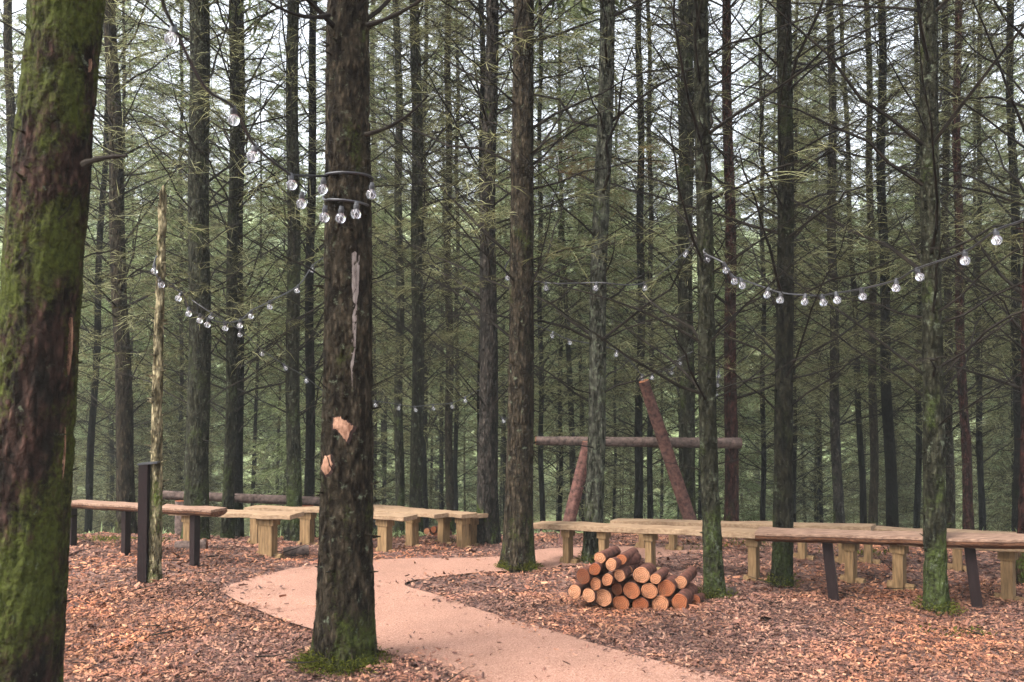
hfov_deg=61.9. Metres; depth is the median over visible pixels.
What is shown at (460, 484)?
hillside conifer
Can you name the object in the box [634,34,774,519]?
spruce tree
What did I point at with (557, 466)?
spruce tree
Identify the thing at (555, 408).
hillside conifer
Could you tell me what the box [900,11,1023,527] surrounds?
spruce tree
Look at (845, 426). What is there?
spruce tree
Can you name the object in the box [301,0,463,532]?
spruce tree
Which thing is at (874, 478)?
spruce tree
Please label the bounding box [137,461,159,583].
marker post
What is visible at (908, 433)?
spruce tree
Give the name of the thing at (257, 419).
spruce tree
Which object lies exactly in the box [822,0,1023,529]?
spruce tree
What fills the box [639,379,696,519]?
leaning log
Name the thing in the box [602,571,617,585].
log
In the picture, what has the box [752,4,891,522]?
spruce tree
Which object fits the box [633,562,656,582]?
log
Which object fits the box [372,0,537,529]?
spruce tree
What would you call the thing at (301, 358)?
spruce tree
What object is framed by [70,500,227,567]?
bench
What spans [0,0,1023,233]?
sky
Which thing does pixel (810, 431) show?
spruce tree
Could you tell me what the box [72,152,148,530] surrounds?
spruce tree
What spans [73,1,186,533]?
spruce tree
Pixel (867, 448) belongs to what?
hillside conifer
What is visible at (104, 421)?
spruce tree
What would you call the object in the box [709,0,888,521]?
spruce tree
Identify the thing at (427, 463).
hillside conifer
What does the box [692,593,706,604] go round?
log
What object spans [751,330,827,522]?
spruce tree
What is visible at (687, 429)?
spruce tree
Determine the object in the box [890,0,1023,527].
spruce tree
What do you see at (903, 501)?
spruce tree
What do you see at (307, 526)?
bench
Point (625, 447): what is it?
spruce tree
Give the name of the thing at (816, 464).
spruce tree
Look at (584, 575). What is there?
log
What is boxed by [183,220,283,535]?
spruce tree
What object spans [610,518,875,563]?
bench
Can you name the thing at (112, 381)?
spruce tree
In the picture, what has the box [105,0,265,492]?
spruce tree
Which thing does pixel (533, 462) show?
spruce tree
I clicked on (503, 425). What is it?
spruce tree
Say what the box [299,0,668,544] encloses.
spruce tree
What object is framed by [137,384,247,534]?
young spruce
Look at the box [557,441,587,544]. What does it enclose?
leaning log
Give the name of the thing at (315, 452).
young spruce
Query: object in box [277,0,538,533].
spruce tree
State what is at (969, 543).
bench
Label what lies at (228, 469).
spruce tree
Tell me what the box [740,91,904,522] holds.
spruce tree
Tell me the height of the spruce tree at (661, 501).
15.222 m
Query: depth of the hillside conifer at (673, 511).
45.95 m
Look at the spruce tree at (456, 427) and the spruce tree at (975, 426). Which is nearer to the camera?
the spruce tree at (456, 427)
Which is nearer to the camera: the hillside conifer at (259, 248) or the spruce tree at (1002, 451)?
the spruce tree at (1002, 451)
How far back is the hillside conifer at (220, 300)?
74.07 m
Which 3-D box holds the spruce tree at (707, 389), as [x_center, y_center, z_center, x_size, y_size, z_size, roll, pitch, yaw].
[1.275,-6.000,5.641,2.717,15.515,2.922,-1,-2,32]
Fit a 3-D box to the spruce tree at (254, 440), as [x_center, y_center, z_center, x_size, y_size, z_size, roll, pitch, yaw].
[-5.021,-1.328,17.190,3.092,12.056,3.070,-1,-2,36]
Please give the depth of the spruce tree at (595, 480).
6.80 m
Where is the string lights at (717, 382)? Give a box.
[716,365,721,395]
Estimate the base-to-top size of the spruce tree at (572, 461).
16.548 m
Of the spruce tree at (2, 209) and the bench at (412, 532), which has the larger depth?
the spruce tree at (2, 209)
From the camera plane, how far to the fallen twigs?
5.17 m
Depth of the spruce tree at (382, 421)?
24.40 m
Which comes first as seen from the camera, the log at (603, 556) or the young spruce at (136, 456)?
the log at (603, 556)
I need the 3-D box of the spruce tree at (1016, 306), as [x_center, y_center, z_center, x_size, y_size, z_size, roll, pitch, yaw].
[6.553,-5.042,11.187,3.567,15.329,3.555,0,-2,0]
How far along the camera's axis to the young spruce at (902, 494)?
22.26 m
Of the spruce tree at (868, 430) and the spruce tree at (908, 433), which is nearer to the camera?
the spruce tree at (908, 433)
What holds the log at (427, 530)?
on the log
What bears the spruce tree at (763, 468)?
on the ground
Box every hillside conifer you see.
[103,321,174,531]
[211,208,251,390]
[243,375,285,505]
[245,194,275,333]
[264,141,279,206]
[301,412,394,517]
[316,153,324,214]
[377,307,476,507]
[387,209,498,522]
[428,228,476,412]
[458,245,564,509]
[536,285,579,464]
[604,290,674,495]
[605,363,674,519]
[653,251,770,518]
[654,194,697,421]
[656,308,677,426]
[713,156,750,249]
[718,253,813,512]
[796,290,911,527]
[824,309,922,505]
[959,405,1010,529]
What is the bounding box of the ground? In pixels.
[0,207,1023,681]
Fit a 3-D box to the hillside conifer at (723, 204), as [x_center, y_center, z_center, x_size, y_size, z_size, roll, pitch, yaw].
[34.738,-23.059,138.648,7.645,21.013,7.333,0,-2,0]
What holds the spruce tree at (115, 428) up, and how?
on the ground
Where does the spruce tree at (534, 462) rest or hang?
on the ground
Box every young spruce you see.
[73,369,137,532]
[73,470,101,533]
[92,400,174,532]
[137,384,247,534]
[147,375,220,534]
[243,238,386,536]
[301,347,321,529]
[377,422,445,532]
[603,369,658,522]
[659,265,797,520]
[825,455,880,522]
[845,406,922,527]
[852,401,922,527]
[897,413,961,528]
[953,200,1023,530]
[973,356,1011,531]
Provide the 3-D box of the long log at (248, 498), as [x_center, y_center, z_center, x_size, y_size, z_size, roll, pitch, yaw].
[-2.698,1.718,9.253,2.154,0.281,0.102,0,-2,-16]
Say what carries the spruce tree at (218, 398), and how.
on the ground
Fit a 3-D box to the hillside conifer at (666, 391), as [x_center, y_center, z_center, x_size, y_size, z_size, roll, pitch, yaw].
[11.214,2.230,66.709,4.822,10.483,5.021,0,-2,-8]
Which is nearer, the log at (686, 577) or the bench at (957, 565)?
the log at (686, 577)
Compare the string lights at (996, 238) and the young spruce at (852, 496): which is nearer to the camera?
the string lights at (996, 238)
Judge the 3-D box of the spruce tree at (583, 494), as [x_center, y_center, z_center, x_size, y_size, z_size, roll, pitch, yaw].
[1.740,-1.679,22.642,5.102,16.177,5.138,0,-2,-8]
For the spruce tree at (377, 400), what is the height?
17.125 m
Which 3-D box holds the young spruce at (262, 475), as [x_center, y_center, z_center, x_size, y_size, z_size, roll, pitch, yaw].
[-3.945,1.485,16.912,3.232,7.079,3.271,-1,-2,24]
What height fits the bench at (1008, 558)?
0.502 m
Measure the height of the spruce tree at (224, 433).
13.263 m
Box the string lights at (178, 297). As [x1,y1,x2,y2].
[151,255,323,330]
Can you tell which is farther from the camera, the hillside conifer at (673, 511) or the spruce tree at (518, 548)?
the hillside conifer at (673, 511)
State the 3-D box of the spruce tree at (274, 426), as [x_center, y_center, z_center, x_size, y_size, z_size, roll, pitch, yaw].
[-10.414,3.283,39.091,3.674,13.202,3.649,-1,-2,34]
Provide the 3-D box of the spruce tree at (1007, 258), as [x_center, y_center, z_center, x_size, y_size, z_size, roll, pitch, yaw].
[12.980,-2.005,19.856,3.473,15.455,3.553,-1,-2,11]
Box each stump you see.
[175,500,183,535]
[302,505,314,536]
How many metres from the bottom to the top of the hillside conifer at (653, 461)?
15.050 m
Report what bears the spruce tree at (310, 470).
on the ground
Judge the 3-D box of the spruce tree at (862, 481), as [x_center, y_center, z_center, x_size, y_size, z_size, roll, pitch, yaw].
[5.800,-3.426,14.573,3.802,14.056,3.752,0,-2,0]
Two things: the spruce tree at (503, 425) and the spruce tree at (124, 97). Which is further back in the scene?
the spruce tree at (503, 425)
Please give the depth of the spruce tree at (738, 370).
37.23 m
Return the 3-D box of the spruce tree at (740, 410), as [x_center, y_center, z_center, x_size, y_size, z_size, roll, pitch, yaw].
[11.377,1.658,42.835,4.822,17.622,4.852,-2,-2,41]
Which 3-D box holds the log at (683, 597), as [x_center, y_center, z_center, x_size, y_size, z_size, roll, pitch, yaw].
[1.050,1.548,5.171,0.096,0.126,0.384,-1,-2,22]
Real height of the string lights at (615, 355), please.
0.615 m
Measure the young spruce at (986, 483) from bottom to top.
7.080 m
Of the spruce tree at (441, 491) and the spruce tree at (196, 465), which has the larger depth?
the spruce tree at (441, 491)
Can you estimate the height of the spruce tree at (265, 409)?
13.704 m
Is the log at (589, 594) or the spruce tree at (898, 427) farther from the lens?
the spruce tree at (898, 427)
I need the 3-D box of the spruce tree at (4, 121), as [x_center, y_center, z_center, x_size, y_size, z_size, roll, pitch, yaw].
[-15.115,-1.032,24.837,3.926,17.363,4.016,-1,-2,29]
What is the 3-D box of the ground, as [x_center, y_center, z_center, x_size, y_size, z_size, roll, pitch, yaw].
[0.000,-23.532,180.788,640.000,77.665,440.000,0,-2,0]
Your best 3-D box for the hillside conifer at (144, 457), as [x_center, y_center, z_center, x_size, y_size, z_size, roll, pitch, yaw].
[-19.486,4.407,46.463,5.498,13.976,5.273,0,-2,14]
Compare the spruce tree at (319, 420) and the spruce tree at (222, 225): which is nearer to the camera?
the spruce tree at (222, 225)
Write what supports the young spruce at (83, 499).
on the ground
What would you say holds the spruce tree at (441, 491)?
on the ground
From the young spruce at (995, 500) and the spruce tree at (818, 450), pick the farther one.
the spruce tree at (818, 450)
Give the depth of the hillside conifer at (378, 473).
51.59 m
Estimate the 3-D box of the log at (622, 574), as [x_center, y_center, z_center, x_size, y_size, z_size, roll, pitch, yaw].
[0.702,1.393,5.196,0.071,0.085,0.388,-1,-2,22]
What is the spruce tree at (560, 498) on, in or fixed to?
on the ground
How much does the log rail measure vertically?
0.135 m
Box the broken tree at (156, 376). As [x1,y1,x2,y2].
[144,185,169,582]
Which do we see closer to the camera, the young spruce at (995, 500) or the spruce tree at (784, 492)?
the spruce tree at (784, 492)
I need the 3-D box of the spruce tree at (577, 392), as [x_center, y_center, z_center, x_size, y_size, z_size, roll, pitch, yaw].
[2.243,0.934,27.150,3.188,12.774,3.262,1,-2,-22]
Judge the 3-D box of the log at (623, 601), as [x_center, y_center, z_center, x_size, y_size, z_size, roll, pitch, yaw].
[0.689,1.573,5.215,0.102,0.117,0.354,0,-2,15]
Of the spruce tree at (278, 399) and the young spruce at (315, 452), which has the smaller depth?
the spruce tree at (278, 399)
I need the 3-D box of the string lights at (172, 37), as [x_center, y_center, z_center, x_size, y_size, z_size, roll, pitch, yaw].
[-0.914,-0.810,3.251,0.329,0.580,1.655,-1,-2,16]
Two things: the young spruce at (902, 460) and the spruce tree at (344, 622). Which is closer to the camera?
the spruce tree at (344, 622)
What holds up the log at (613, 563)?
on the log at (622, 574)
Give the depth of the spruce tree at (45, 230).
3.06 m
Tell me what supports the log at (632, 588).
on the log at (640, 601)
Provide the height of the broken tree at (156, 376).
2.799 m
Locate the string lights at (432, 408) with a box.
[372,390,506,422]
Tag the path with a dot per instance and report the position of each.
(396, 611)
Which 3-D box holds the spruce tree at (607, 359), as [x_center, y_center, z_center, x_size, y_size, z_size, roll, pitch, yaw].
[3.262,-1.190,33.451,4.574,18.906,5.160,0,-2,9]
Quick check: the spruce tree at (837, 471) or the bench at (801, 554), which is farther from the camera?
the spruce tree at (837, 471)
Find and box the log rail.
[536,436,741,448]
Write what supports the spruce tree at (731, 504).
on the ground
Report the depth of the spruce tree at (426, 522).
14.93 m
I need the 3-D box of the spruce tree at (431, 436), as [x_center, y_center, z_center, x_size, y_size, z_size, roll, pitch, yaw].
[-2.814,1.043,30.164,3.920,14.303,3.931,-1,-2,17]
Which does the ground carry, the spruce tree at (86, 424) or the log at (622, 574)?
the spruce tree at (86, 424)
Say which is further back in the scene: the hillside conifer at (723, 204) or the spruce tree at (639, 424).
the hillside conifer at (723, 204)
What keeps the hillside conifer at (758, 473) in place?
on the ground
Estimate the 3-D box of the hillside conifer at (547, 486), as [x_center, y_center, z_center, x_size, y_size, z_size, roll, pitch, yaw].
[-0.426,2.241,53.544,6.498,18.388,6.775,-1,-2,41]
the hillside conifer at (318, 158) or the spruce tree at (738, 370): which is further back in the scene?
the hillside conifer at (318, 158)
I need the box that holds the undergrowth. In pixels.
[81,523,1016,538]
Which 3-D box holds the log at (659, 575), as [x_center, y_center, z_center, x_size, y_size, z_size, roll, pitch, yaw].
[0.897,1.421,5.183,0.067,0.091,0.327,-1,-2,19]
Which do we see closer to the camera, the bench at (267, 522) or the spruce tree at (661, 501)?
the bench at (267, 522)
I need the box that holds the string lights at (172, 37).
[160,0,375,222]
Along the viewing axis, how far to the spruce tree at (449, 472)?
12.94 m
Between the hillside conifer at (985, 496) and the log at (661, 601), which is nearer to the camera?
the log at (661, 601)
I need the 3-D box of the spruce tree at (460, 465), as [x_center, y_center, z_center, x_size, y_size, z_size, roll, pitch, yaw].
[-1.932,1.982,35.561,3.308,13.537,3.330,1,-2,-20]
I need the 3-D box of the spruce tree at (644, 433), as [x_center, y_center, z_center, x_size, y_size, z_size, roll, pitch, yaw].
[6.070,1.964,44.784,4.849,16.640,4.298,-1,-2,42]
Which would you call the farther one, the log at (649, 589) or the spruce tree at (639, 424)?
the spruce tree at (639, 424)
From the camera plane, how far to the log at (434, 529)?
9.44 m
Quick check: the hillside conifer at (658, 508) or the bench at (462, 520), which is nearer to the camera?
the bench at (462, 520)
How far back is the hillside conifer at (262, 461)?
55.36 m
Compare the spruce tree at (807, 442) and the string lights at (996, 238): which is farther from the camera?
the spruce tree at (807, 442)
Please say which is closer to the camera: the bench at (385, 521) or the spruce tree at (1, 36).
the bench at (385, 521)
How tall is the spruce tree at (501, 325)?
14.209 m
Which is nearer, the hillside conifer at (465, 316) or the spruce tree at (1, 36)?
the spruce tree at (1, 36)
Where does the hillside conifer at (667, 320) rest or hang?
on the ground
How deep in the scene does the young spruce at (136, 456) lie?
22.50 m
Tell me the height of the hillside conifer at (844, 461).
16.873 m
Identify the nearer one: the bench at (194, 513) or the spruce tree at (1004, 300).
the bench at (194, 513)
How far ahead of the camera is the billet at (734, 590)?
5.49 m
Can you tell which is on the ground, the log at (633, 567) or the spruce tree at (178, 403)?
the spruce tree at (178, 403)
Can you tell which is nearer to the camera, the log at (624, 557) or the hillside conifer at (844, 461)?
the log at (624, 557)
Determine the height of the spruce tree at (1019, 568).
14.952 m
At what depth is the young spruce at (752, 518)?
22.22 m
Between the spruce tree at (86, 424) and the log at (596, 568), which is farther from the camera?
the spruce tree at (86, 424)
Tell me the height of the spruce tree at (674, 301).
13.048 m
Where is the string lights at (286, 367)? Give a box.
[193,300,322,390]
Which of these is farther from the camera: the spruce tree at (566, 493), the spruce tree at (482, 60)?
the spruce tree at (566, 493)
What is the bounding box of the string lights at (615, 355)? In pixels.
[534,324,692,379]
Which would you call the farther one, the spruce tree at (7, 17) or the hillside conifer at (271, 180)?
the hillside conifer at (271, 180)
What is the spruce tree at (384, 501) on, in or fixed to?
on the ground
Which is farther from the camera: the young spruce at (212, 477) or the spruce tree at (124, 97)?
the young spruce at (212, 477)
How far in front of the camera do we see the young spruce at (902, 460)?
33.56 m
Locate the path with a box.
[220,545,737,681]
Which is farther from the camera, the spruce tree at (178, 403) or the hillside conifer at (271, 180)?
the hillside conifer at (271, 180)
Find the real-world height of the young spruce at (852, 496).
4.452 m
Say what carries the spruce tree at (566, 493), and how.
on the ground
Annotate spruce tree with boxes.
[0,0,138,394]
[0,0,151,681]
[0,0,227,532]
[0,0,228,532]
[0,0,275,533]
[0,12,6,259]
[0,13,114,531]
[0,33,21,241]
[72,1,213,531]
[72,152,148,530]
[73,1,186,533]
[74,191,167,529]
[74,217,150,530]
[74,219,106,527]
[77,234,174,531]
[78,0,324,538]
[82,0,400,538]
[94,0,382,537]
[97,112,273,532]
[101,0,302,533]
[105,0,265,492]
[118,0,465,541]
[133,241,248,529]
[135,191,223,528]
[136,89,283,534]
[167,0,444,536]
[180,1,323,534]
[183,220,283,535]
[209,280,261,528]
[211,50,324,533]
[241,0,445,674]
[243,228,283,506]
[244,140,323,535]
[245,1,454,508]
[245,295,318,528]
[253,0,567,533]
[269,183,324,520]
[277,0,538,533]
[282,290,407,534]
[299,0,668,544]
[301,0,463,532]
[302,0,680,573]
[314,2,464,532]
[315,47,444,530]
[315,249,393,525]
[369,0,512,528]
[369,0,564,532]
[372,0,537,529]
[373,0,596,511]
[376,2,508,526]
[376,233,410,504]
[377,175,475,527]
[428,0,760,563]
[434,227,479,511]
[435,0,573,530]
[443,128,556,532]
[453,0,677,532]
[455,0,635,530]
[459,150,537,528]
[496,0,635,530]
[498,4,672,521]
[498,283,551,517]
[498,312,557,529]
[499,301,563,515]
[529,0,924,598]
[533,252,585,531]
[534,0,857,519]
[534,134,632,531]
[535,0,761,518]
[539,176,634,531]
[545,72,647,510]
[551,78,673,519]
[553,0,747,518]
[580,0,878,520]
[584,90,697,518]
[588,0,1023,587]
[595,0,770,519]
[604,270,646,519]
[605,249,671,517]
[611,137,698,519]
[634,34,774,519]
[668,0,891,522]
[674,0,857,520]
[696,167,765,516]
[698,209,773,520]
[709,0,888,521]
[711,0,977,522]
[714,0,1023,614]
[738,151,832,522]
[739,0,975,522]
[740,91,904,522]
[743,0,995,525]
[748,0,1023,526]
[751,98,848,522]
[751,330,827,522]
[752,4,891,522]
[754,21,894,522]
[776,0,1023,585]
[807,62,972,525]
[813,248,914,523]
[821,0,1023,528]
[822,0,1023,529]
[824,1,1023,527]
[826,212,922,522]
[830,78,967,528]
[855,1,1022,526]
[866,268,921,522]
[868,120,974,528]
[886,0,1023,531]
[887,0,1023,530]
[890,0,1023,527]
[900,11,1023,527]
[901,352,994,527]
[952,38,1023,530]
[954,202,1009,529]
[956,342,1013,527]
[972,261,1011,520]
[993,72,1023,531]
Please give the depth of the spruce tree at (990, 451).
42.66 m
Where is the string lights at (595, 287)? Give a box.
[505,240,695,290]
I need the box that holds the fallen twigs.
[64,526,1023,681]
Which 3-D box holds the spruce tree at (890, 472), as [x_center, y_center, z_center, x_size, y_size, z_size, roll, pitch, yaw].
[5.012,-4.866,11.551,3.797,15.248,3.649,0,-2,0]
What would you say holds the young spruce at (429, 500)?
on the ground
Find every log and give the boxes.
[162,490,319,505]
[424,527,431,533]
[431,526,437,532]
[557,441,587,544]
[568,581,590,598]
[576,565,608,583]
[583,587,596,602]
[589,562,605,574]
[590,572,610,589]
[594,546,620,563]
[595,584,615,606]
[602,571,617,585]
[606,552,640,570]
[611,575,632,595]
[613,592,633,610]
[614,563,639,581]
[617,547,638,564]
[623,577,645,598]
[629,560,642,572]
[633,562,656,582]
[633,593,655,609]
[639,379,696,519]
[641,580,658,598]
[650,567,668,583]
[652,589,680,609]
[657,574,677,596]
[672,582,697,610]
[675,566,697,588]
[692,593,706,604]
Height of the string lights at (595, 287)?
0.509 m
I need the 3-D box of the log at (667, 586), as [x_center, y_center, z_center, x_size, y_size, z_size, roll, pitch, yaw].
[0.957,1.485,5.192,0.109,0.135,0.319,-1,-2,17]
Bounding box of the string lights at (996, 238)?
[703,219,1023,305]
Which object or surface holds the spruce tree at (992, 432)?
on the ground
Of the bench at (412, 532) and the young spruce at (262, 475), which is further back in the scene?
the young spruce at (262, 475)
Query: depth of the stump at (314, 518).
9.36 m
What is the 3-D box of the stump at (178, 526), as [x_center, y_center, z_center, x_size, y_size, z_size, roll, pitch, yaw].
[-3.478,1.910,9.020,0.156,0.460,0.172,0,-2,0]
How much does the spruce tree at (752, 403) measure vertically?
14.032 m
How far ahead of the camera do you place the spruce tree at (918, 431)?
14.91 m
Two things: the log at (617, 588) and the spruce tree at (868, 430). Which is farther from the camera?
the spruce tree at (868, 430)
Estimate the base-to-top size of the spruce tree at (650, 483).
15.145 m
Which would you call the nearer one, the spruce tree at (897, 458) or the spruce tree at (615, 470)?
the spruce tree at (615, 470)
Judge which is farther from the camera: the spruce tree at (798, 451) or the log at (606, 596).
the spruce tree at (798, 451)
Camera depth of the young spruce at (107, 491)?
25.09 m
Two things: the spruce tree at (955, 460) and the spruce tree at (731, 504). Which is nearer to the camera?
the spruce tree at (731, 504)
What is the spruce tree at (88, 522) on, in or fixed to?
on the ground
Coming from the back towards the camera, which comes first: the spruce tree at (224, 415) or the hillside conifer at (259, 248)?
the hillside conifer at (259, 248)
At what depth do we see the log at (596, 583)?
5.03 m
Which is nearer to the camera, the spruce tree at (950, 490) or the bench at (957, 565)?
the bench at (957, 565)
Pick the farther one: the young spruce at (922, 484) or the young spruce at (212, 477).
the young spruce at (922, 484)
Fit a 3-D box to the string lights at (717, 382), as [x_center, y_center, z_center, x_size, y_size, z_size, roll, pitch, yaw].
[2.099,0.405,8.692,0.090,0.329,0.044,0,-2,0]
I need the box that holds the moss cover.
[77,534,1013,680]
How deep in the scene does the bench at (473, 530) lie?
7.81 m
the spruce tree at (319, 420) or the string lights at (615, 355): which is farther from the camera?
the spruce tree at (319, 420)
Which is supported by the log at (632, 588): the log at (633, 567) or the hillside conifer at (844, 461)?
the log at (633, 567)
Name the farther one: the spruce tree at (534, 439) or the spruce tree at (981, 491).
the spruce tree at (534, 439)
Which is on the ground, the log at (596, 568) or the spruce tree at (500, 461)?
the spruce tree at (500, 461)
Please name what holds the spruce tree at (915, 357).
on the ground
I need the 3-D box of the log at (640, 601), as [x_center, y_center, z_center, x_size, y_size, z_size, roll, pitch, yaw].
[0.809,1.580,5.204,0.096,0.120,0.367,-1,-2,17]
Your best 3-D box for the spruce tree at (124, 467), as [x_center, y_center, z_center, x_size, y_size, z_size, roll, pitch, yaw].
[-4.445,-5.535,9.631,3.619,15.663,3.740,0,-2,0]
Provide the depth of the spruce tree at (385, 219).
16.54 m
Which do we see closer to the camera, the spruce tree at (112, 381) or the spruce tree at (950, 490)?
the spruce tree at (950, 490)
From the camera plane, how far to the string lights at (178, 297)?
6.25 m
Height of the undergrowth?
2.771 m
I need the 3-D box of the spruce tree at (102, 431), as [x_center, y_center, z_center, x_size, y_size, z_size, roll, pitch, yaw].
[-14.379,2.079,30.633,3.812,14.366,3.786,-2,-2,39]
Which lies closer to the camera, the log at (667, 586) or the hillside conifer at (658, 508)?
the log at (667, 586)
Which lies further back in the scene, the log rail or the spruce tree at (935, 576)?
the log rail
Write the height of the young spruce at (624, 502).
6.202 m
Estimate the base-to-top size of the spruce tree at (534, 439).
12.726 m
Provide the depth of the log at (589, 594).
5.02 m
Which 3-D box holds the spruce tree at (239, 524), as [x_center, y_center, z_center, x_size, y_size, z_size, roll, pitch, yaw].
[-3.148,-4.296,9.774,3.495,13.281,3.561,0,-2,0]
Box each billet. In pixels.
[174,539,207,549]
[283,545,308,555]
[726,586,736,595]
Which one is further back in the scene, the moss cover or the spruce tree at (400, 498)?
the spruce tree at (400, 498)
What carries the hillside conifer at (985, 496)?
on the ground
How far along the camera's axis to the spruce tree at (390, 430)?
40.24 m
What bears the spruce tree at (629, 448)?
on the ground
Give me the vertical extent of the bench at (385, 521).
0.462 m
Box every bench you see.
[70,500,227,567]
[168,509,303,559]
[244,505,373,544]
[373,504,477,548]
[373,511,416,551]
[374,507,448,546]
[469,512,487,545]
[533,521,762,580]
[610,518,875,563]
[755,527,1023,609]
[840,544,1023,601]
[858,526,1016,572]
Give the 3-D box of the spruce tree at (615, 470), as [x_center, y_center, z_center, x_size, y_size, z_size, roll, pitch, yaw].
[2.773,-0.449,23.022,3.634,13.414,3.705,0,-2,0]
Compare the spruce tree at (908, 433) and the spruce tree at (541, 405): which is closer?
the spruce tree at (541, 405)
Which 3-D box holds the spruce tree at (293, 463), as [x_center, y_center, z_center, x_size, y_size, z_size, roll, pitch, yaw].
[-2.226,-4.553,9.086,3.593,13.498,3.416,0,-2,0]
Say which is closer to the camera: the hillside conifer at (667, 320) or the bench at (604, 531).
the bench at (604, 531)
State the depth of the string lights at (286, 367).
8.18 m

